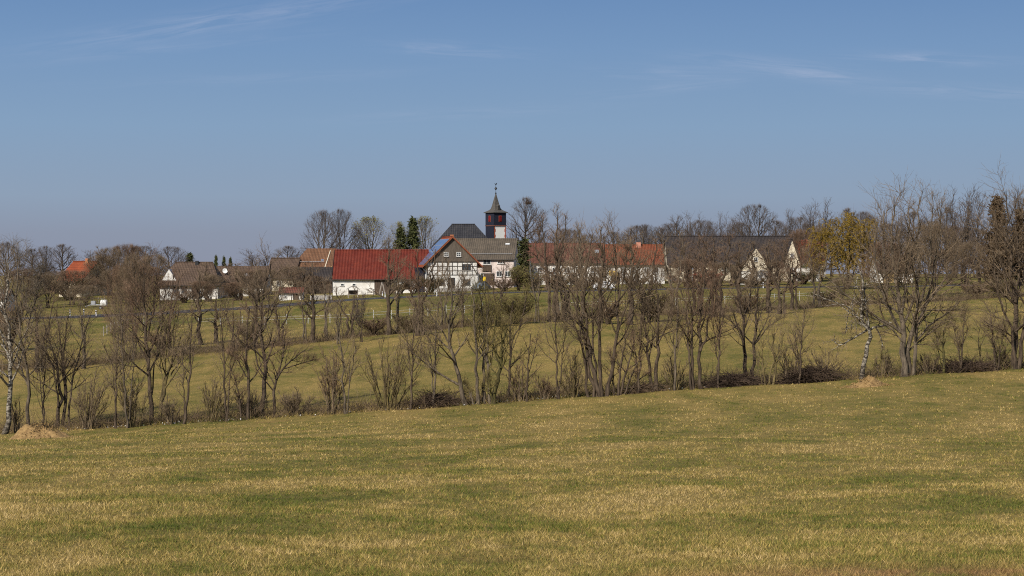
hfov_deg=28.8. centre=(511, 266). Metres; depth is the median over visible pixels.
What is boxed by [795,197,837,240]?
ash tree
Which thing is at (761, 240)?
barn
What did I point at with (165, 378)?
alder tree
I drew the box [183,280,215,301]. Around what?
apple tree
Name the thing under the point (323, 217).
lime tree
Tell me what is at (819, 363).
shrub
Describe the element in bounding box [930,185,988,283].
poplar tree
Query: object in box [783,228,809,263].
apple tree
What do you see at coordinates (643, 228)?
ash tree
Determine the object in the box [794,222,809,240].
ash tree
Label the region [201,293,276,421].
alder tree
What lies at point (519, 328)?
alder tree
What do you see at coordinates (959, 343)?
sapling
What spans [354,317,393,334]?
shrub
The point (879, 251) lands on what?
alder tree
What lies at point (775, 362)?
tree
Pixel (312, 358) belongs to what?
alder tree
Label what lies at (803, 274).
shrub
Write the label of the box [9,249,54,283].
ash tree
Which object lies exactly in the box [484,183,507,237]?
church tower
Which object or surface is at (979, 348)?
sapling
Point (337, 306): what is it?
alder tree
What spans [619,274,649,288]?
shrub
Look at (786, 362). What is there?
shrub
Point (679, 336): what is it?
alder tree
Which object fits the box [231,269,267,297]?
apple tree
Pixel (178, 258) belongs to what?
ash tree
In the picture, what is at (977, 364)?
brush pile
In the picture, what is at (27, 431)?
earth heap
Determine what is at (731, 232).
ash tree
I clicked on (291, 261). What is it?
house
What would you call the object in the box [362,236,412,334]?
alder tree
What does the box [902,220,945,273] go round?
ash tree
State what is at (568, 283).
shrub
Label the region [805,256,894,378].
birch tree
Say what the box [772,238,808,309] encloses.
alder tree
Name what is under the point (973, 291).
shrub
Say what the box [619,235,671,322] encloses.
alder tree
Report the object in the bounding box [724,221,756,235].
ash tree
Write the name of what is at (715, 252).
alder tree
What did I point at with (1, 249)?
ash tree
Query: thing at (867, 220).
ash tree
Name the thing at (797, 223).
ash tree
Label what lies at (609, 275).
apple tree
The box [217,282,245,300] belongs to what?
apple tree
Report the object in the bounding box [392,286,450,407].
alder tree
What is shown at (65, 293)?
shrub
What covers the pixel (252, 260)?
ash tree
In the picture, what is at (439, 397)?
brush pile
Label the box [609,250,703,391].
alder tree
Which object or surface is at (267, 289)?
shrub
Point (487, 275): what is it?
door
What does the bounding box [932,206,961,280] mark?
ash tree
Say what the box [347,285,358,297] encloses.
roadside shelter
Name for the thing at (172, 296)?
alder tree
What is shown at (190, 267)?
house
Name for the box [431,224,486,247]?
church nave
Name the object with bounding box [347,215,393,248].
maple tree
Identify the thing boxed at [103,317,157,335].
wooden fence
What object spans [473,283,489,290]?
parked car
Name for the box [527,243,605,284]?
farm building
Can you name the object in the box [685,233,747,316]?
alder tree
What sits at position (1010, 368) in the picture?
edge grass
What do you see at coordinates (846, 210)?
ash tree
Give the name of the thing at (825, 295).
shrub
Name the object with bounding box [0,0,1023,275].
sky
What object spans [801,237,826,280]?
shrub
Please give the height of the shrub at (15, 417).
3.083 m
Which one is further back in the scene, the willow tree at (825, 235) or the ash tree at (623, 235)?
the ash tree at (623, 235)
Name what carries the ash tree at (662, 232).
on the ground at (734, 350)
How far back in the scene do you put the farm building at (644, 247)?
393.92 m
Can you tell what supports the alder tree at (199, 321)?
on the ground at (734, 350)
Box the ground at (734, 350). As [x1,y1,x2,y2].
[0,274,1023,575]
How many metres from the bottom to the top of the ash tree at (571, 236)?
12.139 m
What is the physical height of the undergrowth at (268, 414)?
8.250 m
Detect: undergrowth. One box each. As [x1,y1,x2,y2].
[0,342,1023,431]
[0,350,1023,432]
[1,286,1023,371]
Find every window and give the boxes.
[462,264,470,270]
[483,260,490,264]
[496,271,501,276]
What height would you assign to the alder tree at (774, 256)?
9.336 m
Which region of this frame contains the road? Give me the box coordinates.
[22,284,1023,318]
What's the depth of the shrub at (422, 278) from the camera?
360.15 m
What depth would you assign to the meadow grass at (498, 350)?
207.74 m
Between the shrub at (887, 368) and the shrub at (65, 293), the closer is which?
the shrub at (887, 368)
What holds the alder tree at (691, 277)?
on the ground at (734, 350)
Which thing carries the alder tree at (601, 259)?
on the ground at (734, 350)
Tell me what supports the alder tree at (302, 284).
on the ground at (734, 350)
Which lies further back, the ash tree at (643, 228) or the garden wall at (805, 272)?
the ash tree at (643, 228)
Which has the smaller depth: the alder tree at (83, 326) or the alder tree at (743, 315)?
the alder tree at (743, 315)
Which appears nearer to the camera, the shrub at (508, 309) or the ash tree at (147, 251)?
the shrub at (508, 309)
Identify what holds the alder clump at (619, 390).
on the ground at (734, 350)
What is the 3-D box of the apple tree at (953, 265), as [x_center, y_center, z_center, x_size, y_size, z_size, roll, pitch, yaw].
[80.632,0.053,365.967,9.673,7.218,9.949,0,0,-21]
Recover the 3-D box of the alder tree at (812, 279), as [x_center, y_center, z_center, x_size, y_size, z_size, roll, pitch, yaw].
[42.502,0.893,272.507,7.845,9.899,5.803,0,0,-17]
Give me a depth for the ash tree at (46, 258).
429.57 m
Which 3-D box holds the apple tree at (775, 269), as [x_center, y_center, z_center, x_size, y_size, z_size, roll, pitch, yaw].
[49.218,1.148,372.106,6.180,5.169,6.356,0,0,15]
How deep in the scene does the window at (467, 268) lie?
370.46 m
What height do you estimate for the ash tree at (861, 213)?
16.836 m
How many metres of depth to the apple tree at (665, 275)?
365.81 m
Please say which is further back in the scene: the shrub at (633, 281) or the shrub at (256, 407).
the shrub at (633, 281)
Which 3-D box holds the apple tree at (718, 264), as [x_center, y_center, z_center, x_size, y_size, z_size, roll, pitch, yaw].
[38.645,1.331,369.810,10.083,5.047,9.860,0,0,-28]
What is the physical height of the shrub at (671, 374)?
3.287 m
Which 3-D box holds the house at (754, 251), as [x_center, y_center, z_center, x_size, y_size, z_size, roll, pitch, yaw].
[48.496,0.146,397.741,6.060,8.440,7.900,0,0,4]
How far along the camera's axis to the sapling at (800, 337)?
148.30 m
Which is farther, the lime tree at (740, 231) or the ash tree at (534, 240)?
the ash tree at (534, 240)
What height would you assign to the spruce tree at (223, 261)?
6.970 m
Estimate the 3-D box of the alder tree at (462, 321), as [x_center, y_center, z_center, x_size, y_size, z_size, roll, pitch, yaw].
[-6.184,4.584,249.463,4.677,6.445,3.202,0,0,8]
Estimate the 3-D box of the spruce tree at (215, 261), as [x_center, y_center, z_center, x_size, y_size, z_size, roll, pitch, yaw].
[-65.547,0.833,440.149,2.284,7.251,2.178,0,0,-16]
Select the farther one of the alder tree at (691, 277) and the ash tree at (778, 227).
the ash tree at (778, 227)
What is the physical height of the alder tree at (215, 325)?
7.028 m
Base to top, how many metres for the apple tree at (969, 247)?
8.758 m
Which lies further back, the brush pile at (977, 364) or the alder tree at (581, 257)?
the alder tree at (581, 257)
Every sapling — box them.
[3,307,75,421]
[92,310,140,428]
[100,295,158,427]
[169,293,205,423]
[321,301,369,413]
[375,293,440,409]
[509,323,550,401]
[783,299,821,383]
[926,304,952,372]
[944,301,976,372]
[964,317,989,359]
[974,298,1014,370]
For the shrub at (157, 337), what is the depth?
237.31 m
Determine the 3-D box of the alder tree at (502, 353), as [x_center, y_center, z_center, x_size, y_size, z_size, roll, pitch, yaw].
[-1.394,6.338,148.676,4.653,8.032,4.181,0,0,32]
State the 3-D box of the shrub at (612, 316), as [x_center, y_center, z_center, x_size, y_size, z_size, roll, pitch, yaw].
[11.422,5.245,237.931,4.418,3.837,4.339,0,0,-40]
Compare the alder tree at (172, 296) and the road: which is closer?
the alder tree at (172, 296)
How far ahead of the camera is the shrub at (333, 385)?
149.42 m
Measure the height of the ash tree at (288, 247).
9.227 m
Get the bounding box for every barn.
[331,249,428,295]
[664,236,788,280]
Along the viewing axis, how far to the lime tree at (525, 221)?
457.37 m
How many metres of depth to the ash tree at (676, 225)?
466.06 m
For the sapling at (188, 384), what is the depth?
148.56 m
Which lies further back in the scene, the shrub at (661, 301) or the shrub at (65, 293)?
the shrub at (65, 293)
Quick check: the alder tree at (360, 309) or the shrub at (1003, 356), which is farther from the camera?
the alder tree at (360, 309)
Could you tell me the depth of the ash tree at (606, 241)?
484.64 m
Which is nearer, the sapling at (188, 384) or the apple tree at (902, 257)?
the sapling at (188, 384)
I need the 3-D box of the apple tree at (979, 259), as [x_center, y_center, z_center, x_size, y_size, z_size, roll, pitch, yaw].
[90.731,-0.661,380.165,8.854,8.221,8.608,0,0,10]
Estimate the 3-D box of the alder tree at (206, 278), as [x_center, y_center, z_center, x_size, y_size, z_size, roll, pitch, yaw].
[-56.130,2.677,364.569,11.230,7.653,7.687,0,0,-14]
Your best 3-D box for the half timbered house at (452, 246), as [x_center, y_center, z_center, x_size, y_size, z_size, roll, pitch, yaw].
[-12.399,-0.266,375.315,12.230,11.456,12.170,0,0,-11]
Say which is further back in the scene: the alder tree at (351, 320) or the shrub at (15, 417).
the alder tree at (351, 320)
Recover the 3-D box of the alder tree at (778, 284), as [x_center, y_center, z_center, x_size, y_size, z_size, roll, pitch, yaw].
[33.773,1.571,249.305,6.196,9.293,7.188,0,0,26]
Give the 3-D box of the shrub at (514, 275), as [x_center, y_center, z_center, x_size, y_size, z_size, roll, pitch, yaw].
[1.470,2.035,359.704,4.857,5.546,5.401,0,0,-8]
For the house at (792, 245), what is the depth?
400.02 m
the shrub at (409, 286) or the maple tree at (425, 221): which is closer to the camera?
the shrub at (409, 286)
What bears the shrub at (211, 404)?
on the ground at (734, 350)
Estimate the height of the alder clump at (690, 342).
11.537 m
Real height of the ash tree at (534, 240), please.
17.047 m
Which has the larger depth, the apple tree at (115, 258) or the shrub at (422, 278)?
the apple tree at (115, 258)
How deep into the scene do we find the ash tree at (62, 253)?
439.81 m
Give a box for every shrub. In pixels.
[4,394,27,432]
[34,276,95,299]
[67,363,112,429]
[114,370,152,426]
[143,332,171,349]
[154,392,183,424]
[169,289,198,302]
[195,371,243,421]
[232,387,268,417]
[235,318,263,346]
[241,288,270,296]
[277,385,316,415]
[311,338,352,413]
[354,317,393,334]
[357,327,422,410]
[390,313,419,332]
[400,277,425,293]
[416,274,447,293]
[465,298,507,327]
[487,277,520,291]
[494,293,547,323]
[500,359,536,401]
[507,265,532,290]
[518,272,545,290]
[532,372,555,399]
[544,275,569,289]
[558,345,588,397]
[572,276,597,287]
[593,297,624,323]
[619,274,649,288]
[635,287,679,321]
[659,349,690,389]
[689,269,727,287]
[726,277,772,286]
[728,292,766,313]
[771,343,804,382]
[791,271,817,283]
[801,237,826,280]
[803,289,841,304]
[803,344,844,381]
[873,346,895,376]
[916,353,939,372]
[958,281,991,295]
[980,280,1015,297]
[985,338,1011,366]
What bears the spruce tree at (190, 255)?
on the ground at (734, 350)
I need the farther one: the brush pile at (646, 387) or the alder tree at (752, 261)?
the alder tree at (752, 261)
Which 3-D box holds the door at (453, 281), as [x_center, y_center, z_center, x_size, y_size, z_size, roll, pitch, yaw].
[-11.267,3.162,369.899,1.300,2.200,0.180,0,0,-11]
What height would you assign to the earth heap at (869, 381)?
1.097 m
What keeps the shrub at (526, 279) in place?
on the ground at (734, 350)
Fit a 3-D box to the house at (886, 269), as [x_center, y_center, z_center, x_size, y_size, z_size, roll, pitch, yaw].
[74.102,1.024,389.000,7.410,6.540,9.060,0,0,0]
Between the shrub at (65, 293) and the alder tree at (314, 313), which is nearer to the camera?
the alder tree at (314, 313)
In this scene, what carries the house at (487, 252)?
on the ground at (734, 350)
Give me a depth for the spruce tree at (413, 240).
451.45 m
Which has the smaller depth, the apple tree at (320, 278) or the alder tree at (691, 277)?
the alder tree at (691, 277)
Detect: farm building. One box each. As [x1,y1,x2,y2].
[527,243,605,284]
[605,242,664,283]
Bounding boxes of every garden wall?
[310,295,331,299]
[741,271,766,284]
[793,268,819,280]
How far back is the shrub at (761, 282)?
361.86 m
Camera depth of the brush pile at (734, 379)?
148.77 m
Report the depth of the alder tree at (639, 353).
148.65 m
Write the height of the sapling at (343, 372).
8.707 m
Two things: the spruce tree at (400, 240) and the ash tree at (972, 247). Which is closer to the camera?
the ash tree at (972, 247)
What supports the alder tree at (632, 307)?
on the ground at (734, 350)
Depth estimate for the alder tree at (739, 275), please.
259.90 m
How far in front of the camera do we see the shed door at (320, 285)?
383.91 m
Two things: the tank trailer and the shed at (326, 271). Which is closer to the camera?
the tank trailer
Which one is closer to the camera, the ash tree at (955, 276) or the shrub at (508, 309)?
the shrub at (508, 309)
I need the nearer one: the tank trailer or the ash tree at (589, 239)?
the tank trailer
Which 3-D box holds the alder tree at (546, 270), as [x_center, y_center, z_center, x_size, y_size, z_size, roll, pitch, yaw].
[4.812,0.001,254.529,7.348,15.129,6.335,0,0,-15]
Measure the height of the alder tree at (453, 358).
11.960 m
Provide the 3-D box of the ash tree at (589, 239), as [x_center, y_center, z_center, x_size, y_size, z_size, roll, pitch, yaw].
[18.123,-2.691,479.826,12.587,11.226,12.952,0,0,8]
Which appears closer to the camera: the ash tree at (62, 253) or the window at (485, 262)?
the window at (485, 262)
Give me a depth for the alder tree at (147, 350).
155.70 m
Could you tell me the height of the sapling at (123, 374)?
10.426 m
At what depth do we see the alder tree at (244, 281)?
155.83 m
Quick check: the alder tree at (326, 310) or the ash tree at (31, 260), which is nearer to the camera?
the alder tree at (326, 310)
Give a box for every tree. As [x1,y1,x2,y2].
[0,235,65,424]
[0,239,49,433]
[0,242,24,288]
[0,293,28,351]
[1,268,48,306]
[5,292,112,426]
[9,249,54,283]
[17,289,66,371]
[22,271,72,307]
[29,245,61,290]
[41,268,103,304]
[44,243,79,276]
[63,283,106,307]
[69,297,96,368]
[78,252,117,295]
[85,245,129,295]
[96,267,133,297]
[97,242,201,421]
[100,263,142,354]
[107,241,150,291]
[108,250,160,355]
[115,245,161,282]
[129,265,168,298]
[134,254,172,295]
[138,295,210,419]
[151,268,189,347]
[152,246,193,271]
[177,268,217,344]
[183,262,227,300]
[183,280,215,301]
[185,252,194,261]
[194,272,229,300]
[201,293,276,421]
[202,289,233,342]
[206,292,271,419]
[214,255,217,266]
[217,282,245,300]
[217,297,246,348]
[221,263,253,299]
[222,255,225,265]
[223,234,305,412]
[229,248,276,265]
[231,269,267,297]
[236,268,277,341]
[248,267,283,298]
[252,324,326,411]
[267,291,295,341]
[270,245,302,257]
[273,265,311,290]
[282,260,321,286]
[285,278,315,342]
[289,263,339,342]
[298,210,343,252]
[298,275,329,294]
[308,275,340,337]
[317,209,363,248]
[328,287,368,335]
[331,290,349,343]
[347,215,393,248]
[351,291,370,341]
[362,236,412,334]
[386,221,410,248]
[387,249,406,330]
[392,225,408,248]
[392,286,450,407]
[396,250,485,405]
[398,246,446,335]
[405,216,423,248]
[407,215,439,248]
[427,260,454,327]
[448,283,472,326]
[466,302,523,403]
[475,281,546,395]
[487,260,513,325]
[506,196,549,254]
[512,237,534,288]
[519,250,543,321]
[520,210,552,242]
[522,240,568,289]
[528,212,576,321]
[531,200,574,315]
[531,283,584,398]
[543,229,584,319]
[545,228,578,242]
[551,212,688,396]
[561,221,595,322]
[562,229,585,242]
[566,237,598,288]
[572,234,605,243]
[584,224,622,322]
[592,267,612,283]
[602,232,634,243]
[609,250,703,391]
[609,279,657,393]
[610,225,639,243]
[611,224,655,324]
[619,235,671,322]
[620,224,651,242]
[632,223,662,243]
[641,266,675,287]
[645,223,690,243]
[646,215,688,240]
[649,230,691,315]
[650,227,669,243]
[651,276,700,390]
[664,259,701,286]
[667,240,721,284]
[668,237,723,315]
[677,213,712,235]
[683,220,719,235]
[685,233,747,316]
[685,238,746,283]
[694,270,745,387]
[701,225,718,235]
[706,245,798,375]
[706,261,743,282]
[712,214,738,235]
[715,241,764,285]
[716,239,763,312]
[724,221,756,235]
[725,203,783,235]
[738,242,796,312]
[741,240,769,275]
[744,318,791,384]
[750,239,802,284]
[757,244,804,313]
[759,220,791,235]
[762,260,788,281]
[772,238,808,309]
[774,217,812,243]
[775,245,806,284]
[778,208,796,246]
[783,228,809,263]
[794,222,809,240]
[795,168,991,376]
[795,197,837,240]
[798,246,831,281]
[801,222,839,278]
[803,238,845,306]
[804,211,887,287]
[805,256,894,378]
[815,219,849,276]
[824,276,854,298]
[831,207,864,264]
[843,211,882,273]
[855,214,882,276]
[857,240,913,296]
[869,223,916,251]
[877,241,932,284]
[893,210,932,277]
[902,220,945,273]
[903,221,967,294]
[925,250,972,284]
[929,226,976,277]
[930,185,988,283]
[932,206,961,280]
[943,161,1023,369]
[943,241,985,284]
[950,227,993,277]
[961,193,990,281]
[966,244,1001,278]
[975,194,1021,282]
[1005,197,1023,239]
[1005,208,1023,284]
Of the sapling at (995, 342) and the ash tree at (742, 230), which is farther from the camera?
the ash tree at (742, 230)
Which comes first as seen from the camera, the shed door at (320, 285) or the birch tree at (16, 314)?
the birch tree at (16, 314)
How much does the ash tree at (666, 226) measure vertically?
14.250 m
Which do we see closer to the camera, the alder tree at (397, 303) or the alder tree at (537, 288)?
the alder tree at (397, 303)
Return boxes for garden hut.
[279,287,304,299]
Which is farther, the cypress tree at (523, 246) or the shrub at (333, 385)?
the cypress tree at (523, 246)
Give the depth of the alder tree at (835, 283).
293.50 m
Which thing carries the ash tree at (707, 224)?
on the ground at (734, 350)
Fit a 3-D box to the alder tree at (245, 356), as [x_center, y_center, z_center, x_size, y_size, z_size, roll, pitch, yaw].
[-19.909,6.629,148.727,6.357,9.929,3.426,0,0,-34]
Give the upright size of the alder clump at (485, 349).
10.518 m
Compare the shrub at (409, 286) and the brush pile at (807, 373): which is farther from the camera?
the shrub at (409, 286)
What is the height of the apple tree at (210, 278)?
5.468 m
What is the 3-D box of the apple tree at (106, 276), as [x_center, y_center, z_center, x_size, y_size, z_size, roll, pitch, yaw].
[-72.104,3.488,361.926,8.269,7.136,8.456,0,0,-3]
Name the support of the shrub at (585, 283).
on the ground at (734, 350)
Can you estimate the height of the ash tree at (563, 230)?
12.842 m
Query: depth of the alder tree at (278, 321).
236.89 m
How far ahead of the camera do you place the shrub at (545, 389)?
149.33 m
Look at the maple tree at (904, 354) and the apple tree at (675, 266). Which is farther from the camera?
the apple tree at (675, 266)
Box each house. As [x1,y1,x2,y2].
[59,258,111,296]
[160,261,226,299]
[217,266,273,295]
[269,257,300,290]
[299,248,335,266]
[414,235,483,292]
[455,238,518,287]
[741,246,766,270]
[780,238,799,280]
[868,256,913,282]
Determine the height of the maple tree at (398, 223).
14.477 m
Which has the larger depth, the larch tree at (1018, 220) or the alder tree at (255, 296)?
the larch tree at (1018, 220)
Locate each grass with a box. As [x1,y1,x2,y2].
[0,365,1023,433]
[1,289,1023,423]
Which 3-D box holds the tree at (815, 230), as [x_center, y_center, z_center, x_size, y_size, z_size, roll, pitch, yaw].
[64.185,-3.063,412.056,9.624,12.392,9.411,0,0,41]
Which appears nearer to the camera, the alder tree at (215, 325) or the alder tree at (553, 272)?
the alder tree at (215, 325)
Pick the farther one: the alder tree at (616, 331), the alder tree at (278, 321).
the alder tree at (278, 321)
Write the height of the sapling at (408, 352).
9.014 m
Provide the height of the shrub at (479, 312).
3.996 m
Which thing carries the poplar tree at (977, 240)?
on the ground at (734, 350)
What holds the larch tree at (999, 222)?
on the ground at (734, 350)
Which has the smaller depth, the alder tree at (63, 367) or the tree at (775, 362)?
the tree at (775, 362)
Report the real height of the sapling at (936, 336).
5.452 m
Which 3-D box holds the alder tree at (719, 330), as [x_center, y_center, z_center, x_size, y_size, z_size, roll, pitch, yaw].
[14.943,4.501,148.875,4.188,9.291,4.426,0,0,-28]
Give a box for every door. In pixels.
[315,283,324,293]
[448,278,454,288]
[483,273,494,283]
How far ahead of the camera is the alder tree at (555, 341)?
148.36 m
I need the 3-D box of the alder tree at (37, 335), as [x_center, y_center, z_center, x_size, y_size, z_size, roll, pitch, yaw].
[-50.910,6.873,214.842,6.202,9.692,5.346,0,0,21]
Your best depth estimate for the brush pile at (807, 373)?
148.71 m
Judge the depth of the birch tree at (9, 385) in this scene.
148.50 m
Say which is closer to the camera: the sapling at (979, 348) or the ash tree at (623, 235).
the sapling at (979, 348)
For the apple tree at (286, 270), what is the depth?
371.37 m
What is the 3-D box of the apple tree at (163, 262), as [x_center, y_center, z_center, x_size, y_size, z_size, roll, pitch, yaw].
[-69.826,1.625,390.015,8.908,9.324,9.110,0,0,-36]
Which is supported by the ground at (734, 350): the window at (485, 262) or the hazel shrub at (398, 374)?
the hazel shrub at (398, 374)
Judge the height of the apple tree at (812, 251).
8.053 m
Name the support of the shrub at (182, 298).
on the ground at (734, 350)
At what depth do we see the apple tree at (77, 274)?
359.65 m
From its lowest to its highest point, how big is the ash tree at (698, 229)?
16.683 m
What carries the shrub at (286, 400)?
on the ground at (734, 350)
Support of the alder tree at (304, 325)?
on the ground at (734, 350)
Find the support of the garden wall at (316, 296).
on the ground at (734, 350)
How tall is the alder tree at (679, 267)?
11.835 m
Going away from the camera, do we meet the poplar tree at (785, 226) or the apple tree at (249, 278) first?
the apple tree at (249, 278)
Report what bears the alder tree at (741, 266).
on the ground at (734, 350)
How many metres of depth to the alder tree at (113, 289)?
229.31 m
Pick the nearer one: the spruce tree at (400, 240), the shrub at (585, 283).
the shrub at (585, 283)
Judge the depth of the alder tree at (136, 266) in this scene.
226.32 m
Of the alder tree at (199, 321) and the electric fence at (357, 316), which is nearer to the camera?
the alder tree at (199, 321)
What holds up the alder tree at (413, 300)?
on the ground at (734, 350)
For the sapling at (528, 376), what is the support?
on the ground at (734, 350)
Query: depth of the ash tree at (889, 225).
468.81 m
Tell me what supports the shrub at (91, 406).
on the ground at (734, 350)
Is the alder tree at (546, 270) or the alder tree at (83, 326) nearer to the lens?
the alder tree at (83, 326)
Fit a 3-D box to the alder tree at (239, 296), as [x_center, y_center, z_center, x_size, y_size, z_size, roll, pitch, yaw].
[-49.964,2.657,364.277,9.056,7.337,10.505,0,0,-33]
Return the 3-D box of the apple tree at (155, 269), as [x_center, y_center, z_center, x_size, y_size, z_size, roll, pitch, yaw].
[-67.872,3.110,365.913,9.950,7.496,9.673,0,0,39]
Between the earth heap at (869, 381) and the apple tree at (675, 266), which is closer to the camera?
the earth heap at (869, 381)
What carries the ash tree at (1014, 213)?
on the ground at (734, 350)
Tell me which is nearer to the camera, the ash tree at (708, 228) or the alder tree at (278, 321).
the alder tree at (278, 321)
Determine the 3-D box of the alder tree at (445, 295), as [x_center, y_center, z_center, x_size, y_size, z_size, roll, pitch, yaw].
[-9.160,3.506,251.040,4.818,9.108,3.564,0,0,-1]
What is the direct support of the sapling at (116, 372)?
on the ground at (734, 350)
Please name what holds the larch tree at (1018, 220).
on the ground at (734, 350)
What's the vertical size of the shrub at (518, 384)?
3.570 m
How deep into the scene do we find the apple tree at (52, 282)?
350.01 m
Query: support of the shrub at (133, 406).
on the ground at (734, 350)
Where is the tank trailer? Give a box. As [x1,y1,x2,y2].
[85,300,107,308]
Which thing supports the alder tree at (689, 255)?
on the ground at (734, 350)
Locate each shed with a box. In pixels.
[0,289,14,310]
[296,267,332,293]
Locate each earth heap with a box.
[4,422,79,439]
[840,375,894,388]
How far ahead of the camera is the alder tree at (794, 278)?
375.53 m
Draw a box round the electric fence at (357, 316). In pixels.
[205,305,469,321]
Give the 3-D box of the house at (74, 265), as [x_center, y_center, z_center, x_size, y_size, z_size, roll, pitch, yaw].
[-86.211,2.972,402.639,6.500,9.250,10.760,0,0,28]
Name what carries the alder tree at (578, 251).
on the ground at (734, 350)
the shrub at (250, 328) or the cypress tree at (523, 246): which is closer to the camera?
the shrub at (250, 328)
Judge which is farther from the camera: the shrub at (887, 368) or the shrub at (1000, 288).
the shrub at (1000, 288)
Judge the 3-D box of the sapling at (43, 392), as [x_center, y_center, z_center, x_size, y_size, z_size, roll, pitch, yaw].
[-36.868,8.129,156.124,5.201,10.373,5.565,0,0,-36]
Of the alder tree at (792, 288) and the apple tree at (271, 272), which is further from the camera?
the apple tree at (271, 272)
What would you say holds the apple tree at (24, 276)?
on the ground at (734, 350)
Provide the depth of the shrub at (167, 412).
149.34 m
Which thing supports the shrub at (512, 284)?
on the ground at (734, 350)
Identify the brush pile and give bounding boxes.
[391,386,470,409]
[610,372,671,393]
[694,361,768,388]
[766,357,858,383]
[917,354,1010,373]
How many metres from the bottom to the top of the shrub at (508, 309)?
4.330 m
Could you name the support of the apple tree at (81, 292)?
on the ground at (734, 350)
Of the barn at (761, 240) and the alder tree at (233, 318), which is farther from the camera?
the barn at (761, 240)
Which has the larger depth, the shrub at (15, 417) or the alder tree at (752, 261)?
the alder tree at (752, 261)
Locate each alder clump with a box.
[453,269,516,404]
[541,211,653,396]
[596,317,656,395]
[663,237,754,389]
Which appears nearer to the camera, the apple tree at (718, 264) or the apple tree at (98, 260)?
the apple tree at (718, 264)
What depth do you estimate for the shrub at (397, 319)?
243.14 m
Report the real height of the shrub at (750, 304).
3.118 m
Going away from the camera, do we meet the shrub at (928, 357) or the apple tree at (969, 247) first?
the shrub at (928, 357)
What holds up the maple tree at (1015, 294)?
on the ground at (734, 350)
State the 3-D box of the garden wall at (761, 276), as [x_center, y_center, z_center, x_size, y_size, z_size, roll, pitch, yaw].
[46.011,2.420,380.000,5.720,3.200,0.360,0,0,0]
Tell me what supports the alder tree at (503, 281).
on the ground at (734, 350)
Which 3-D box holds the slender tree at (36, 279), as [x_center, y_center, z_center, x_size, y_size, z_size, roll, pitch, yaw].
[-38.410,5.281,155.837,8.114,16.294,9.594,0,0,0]
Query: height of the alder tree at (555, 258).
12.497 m
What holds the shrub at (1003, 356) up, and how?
on the ground at (734, 350)
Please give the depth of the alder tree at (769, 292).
254.76 m
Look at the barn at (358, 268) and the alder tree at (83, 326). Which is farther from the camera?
the barn at (358, 268)
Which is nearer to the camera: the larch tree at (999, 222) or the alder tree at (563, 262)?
the alder tree at (563, 262)
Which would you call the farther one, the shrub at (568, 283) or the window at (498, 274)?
the window at (498, 274)
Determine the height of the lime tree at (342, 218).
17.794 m
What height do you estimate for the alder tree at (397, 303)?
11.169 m
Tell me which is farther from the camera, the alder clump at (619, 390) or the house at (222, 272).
the house at (222, 272)
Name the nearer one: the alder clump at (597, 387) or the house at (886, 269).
the alder clump at (597, 387)
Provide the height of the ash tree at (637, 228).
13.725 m
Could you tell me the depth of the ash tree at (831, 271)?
469.53 m
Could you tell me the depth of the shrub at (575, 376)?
149.45 m
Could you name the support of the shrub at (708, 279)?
on the ground at (734, 350)
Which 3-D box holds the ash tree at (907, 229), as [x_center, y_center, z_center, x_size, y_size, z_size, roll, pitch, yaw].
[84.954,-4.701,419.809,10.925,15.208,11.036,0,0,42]
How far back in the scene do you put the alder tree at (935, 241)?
296.18 m
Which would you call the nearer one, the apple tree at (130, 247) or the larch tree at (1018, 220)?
the larch tree at (1018, 220)

